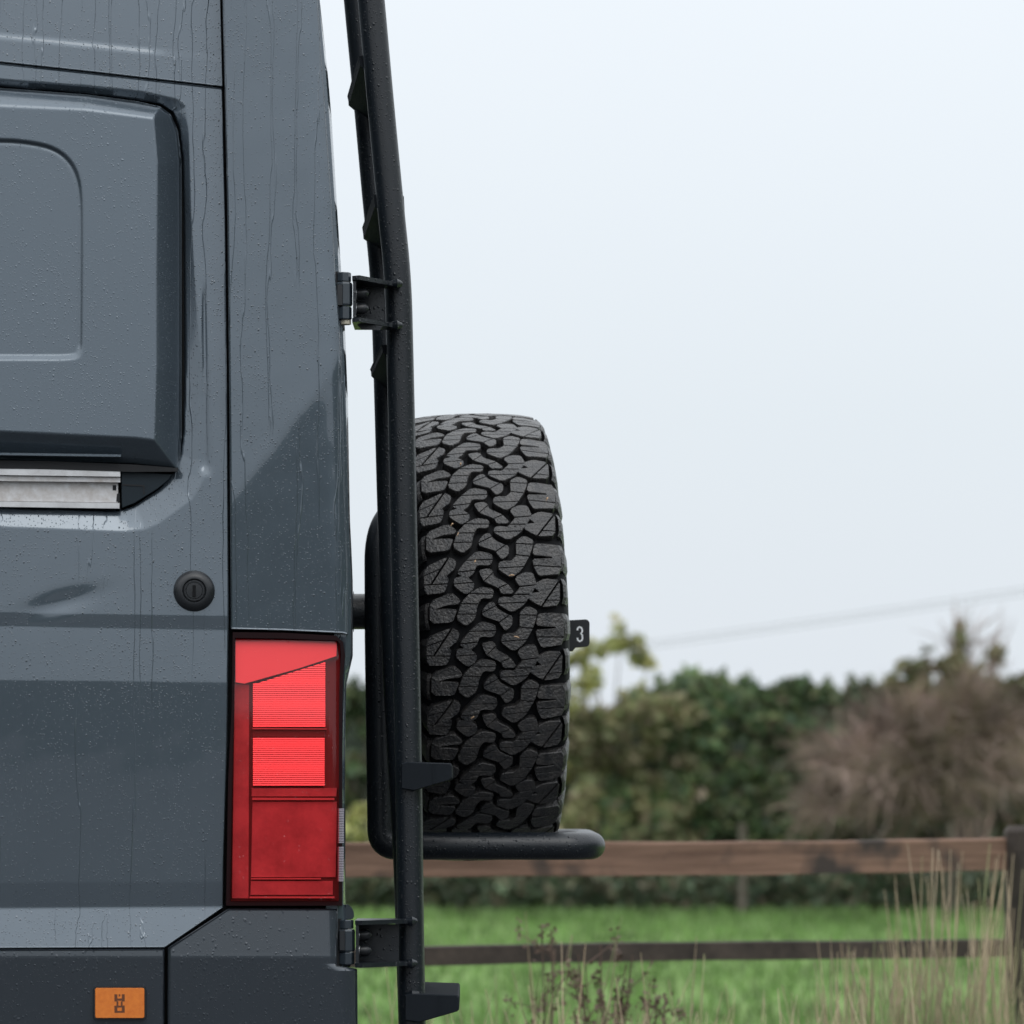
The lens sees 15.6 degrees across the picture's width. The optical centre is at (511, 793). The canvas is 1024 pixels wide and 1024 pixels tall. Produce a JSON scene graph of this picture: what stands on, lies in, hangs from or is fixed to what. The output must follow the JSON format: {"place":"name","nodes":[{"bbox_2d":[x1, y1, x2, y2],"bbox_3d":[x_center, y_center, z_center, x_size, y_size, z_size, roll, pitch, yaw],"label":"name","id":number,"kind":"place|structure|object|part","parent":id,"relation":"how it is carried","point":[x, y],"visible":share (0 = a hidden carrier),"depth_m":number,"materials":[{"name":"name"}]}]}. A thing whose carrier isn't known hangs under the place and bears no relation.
{"place":"outdoors","nodes":[
{"label":"outdoors","id":0,"kind":"place"},
{"bbox_2d":[320,0,1023,709],"label":"sky","id":1,"kind":"structure","parent":0,"point":[750,273],"materials":[{"name":"white"}]},
{"bbox_2d":[347,911,1005,1023],"bbox_3d":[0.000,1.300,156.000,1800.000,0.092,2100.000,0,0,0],"label":"ground","id":2,"kind":"structure","parent":0,"point":[696,990],"depth_m":25.33,"materials":[{"name":"green plant"}]},
{"bbox_2d":[345,673,380,911],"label":"green bush","id":3,"kind":"object","parent":2,"relation":"on","point":[356,815],"visible":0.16,"depth_m":40.28,"materials":[{"name":"green plant"}]},
{"bbox_2d":[502,917,580,1023],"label":"dead plant","id":4,"kind":"object","parent":2,"relation":"on","point":[549,948],"visible":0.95,"depth_m":9.00,"materials":[{"name":"plant"}]},
{"bbox_2d":[560,768,571,821],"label":"green bush","id":5,"kind":"object","parent":2,"relation":"on","point":[567,795],"depth_m":40.47,"materials":[{"name":"green plant"}]},
{"bbox_2d":[544,926,656,1023],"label":"dead plant","id":6,"kind":"object","parent":2,"relation":"on","point":[625,1008],"visible":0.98,"depth_m":9.05,"materials":[{"name":"plant"}]},
{"bbox_2d":[552,613,713,889],"bbox_3d":[1.164,-0.311,39.685,1.919,3.252,1.022,0,0,0],"label":"yellow bush","id":7,"kind":"object","parent":2,"relation":"on","point":[590,752],"visible":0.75,"depth_m":39.34,"materials":[{"name":"green plant"}]},
{"bbox_2d":[615,985,688,1023],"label":"dead plant","id":8,"kind":"object","parent":2,"relation":"on","point":[657,1002],"visible":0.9,"depth_m":8.96,"materials":[{"name":"plant"}]},
{"bbox_2d":[345,702,1016,917],"bbox_3d":[1.412,0.091,40.770,15.909,2.540,3.560,0,0,0],"label":"hedge","id":9,"kind":"object","parent":2,"relation":"on","point":[853,890],"visible":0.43,"depth_m":39.14,"materials":[{"name":"green plant"}]},
{"bbox_2d":[346,825,1023,1023],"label":"wooden fence","id":10,"kind":"object","parent":2,"relation":"on","point":[364,859],"visible":0.56,"depth_m":10.10,"materials":[{"name":"brown wood"}]},
{"bbox_2d":[594,663,855,912],"bbox_3d":[2.257,-0.031,39.702,2.889,2.741,1.123,0,0,0],"label":"green bush","id":11,"kind":"object","parent":2,"relation":"on","point":[724,810],"visible":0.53,"depth_m":39.88,"materials":[{"name":"green plant"}]},
{"bbox_2d":[738,823,746,913],"bbox_3d":[2.351,0.800,38.199,0.090,1.002,0.084,0,0,23],"label":"stake","id":12,"kind":"object","parent":2,"relation":"on","point":[742,892],"visible":0.59,"depth_m":38.17,"materials":[{"name":"grey wood"}]},
{"bbox_2d":[753,636,1023,913],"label":"bare bush","id":13,"kind":"object","parent":2,"relation":"on","point":[921,749],"visible":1,"depth_m":38.33,"materials":[{"name":"brown plant"}]},
{"bbox_2d":[775,669,1021,908],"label":"green bush","id":14,"kind":"object","parent":2,"relation":"on","point":[852,689],"visible":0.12,"depth_m":40.71,"materials":[{"name":"green plant"}]},
{"bbox_2d":[946,823,953,916],"bbox_3d":[4.471,0.800,38.199,0.090,1.002,0.084,0,0,23],"label":"stake","id":15,"kind":"object","parent":2,"relation":"on","point":[950,835],"visible":0.59,"depth_m":38.17,"materials":[{"name":"grey wood"}]},
{"bbox_2d":[913,599,1015,838],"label":"thin tree","id":16,"kind":"object","parent":2,"relation":"on","point":[995,653],"visible":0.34,"depth_m":40.22,"materials":[{"name":"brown plant"}]},
{"bbox_2d":[990,672,1023,870],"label":"olive bush","id":17,"kind":"object","parent":2,"relation":"on","point":[1019,677],"visible":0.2,"depth_m":40.62,"materials":[{"name":"green plant"}]},
{"bbox_2d":[352,903,1003,924],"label":"grass","id":18,"kind":"structure","parent":0,"point":[613,913],"depth_m":38.05,"materials":[{"name":"green plant"}]},
{"bbox_2d":[352,588,1023,679],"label":"overhead cable","id":19,"kind":"object","parent":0,"point":[826,617],"visible":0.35,"depth_m":71.71,"materials":[{"name":"grey plastic"}]},
{"bbox_2d":[360,843,1023,1023],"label":"dry grass","id":20,"kind":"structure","parent":0,"point":[981,984],"depth_m":9.44,"materials":[{"name":"beige plant"}]},
{"bbox_2d":[647,594,1023,647],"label":"overhead cable","id":21,"kind":"object","parent":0,"point":[838,621],"visible":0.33,"depth_m":71.60,"materials":[{"name":"grey plastic"}]},
{"bbox_2d":[694,955,1022,1023],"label":"grass","id":22,"kind":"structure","parent":0,"point":[960,1015],"depth_m":8.92,"materials":[{"name":"plant"}]},
{"label":"asphalt drive","id":23,"kind":"structure","parent":0,"visible":0},
{"bbox_2d":[0,0,357,1023],"bbox_3d":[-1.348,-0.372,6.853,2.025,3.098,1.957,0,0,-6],"label":"camper van","id":24,"kind":"object","parent":23,"relation":"on","point":[176,614],"visible":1,"depth_m":5.99,"materials":[{"name":"metal"}]},
{"bbox_3d":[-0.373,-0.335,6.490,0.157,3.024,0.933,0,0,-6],"label":"rear door","id":25,"kind":"part","parent":24,"relation":"part of","materials":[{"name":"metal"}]},
{"bbox_2d":[344,0,459,1023],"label":"ladder","id":26,"kind":"object","parent":24,"relation":"attached to","point":[382,302],"visible":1,"depth_m":6.12,"materials":[{"name":"black metal"}]},
{"bbox_2d":[353,512,604,859],"bbox_3d":[-0.062,-0.218,6.910,0.457,0.670,0.669,0,0,0],"label":"wheel carrier","id":27,"kind":"object","parent":24,"relation":"attached to","point":[573,844],"visible":0.7,"depth_m":6.58,"materials":[{"name":"black metal"}]},
{"bbox_2d":[415,413,570,860],"bbox_3d":[-0.068,-0.288,6.905,0.272,0.823,0.823,-2,0,-6],"label":"spare tyre","id":28,"kind":"object","parent":27,"relation":"on","point":[504,751],"visible":0.7,"depth_m":6.54,"materials":[{"name":"rubber"}]},
{"bbox_2d":[569,619,589,650],"bbox_3d":[0.114,-0.287,6.803,0.054,0.060,0.007,0,0,0],"label":"number tag","id":29,"kind":"object","parent":27,"relation":"attached to","point":[579,633],"visible":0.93,"depth_m":6.80,"materials":[{"name":"black plastic"}]}
]}

